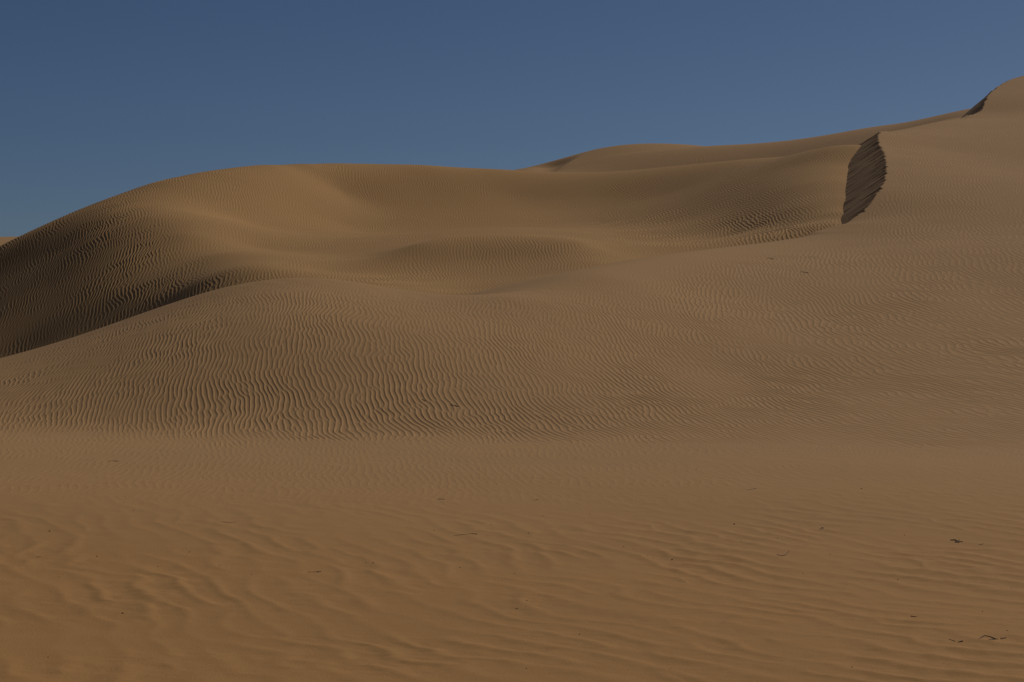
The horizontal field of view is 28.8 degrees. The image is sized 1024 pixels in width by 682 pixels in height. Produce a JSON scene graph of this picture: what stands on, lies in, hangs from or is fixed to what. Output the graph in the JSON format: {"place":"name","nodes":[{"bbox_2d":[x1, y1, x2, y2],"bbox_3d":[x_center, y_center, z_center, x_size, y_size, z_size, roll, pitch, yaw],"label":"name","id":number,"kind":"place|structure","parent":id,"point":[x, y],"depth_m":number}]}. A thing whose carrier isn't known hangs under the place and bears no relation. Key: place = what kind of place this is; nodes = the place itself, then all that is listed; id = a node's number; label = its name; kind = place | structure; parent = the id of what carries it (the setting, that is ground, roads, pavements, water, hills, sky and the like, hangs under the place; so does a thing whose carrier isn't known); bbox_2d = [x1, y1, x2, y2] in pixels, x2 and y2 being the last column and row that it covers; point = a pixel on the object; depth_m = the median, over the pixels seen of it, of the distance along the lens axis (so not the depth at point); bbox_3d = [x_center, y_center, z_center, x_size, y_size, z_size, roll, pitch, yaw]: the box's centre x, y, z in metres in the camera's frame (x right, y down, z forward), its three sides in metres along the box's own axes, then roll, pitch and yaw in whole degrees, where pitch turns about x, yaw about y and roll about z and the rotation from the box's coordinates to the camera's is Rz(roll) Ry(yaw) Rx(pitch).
{"place":"outdoors","nodes":[
{"label":"outdoors","id":0,"kind":"place"},
{"bbox_2d":[0,236,18,245],"bbox_3d":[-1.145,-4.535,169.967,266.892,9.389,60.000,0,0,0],"label":"sand dune","id":1,"kind":"structure","parent":0,"point":[3,240],"depth_m":167.58},
{"bbox_2d":[0,145,860,357],"bbox_3d":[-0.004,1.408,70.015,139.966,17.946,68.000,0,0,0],"label":"sand dune","id":2,"kind":"structure","parent":0,"point":[408,227],"depth_m":65.85},
{"bbox_2d":[0,433,1023,681],"bbox_3d":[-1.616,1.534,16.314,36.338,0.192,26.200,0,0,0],"label":"sand ground","id":3,"kind":"structure","parent":0,"point":[194,559],"depth_m":14.42},
{"bbox_2d":[0,76,1023,448],"bbox_3d":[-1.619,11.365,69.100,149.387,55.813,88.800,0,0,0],"label":"sand dune","id":4,"kind":"structure","parent":0,"point":[892,316],"depth_m":34.13},
{"bbox_2d":[0,0,1023,236],"label":"sky","id":5,"kind":"structure","parent":0,"point":[100,100]},
{"bbox_2d":[516,143,700,171],"bbox_3d":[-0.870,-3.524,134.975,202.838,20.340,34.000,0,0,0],"label":"sand dune","id":6,"kind":"structure","parent":0,"point":[562,163],"depth_m":134.34},
{"bbox_2d":[555,109,969,171],"bbox_3d":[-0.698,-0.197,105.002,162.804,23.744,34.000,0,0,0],"label":"sand dune","id":7,"kind":"structure","parent":0,"point":[660,158],"depth_m":104.74}
]}

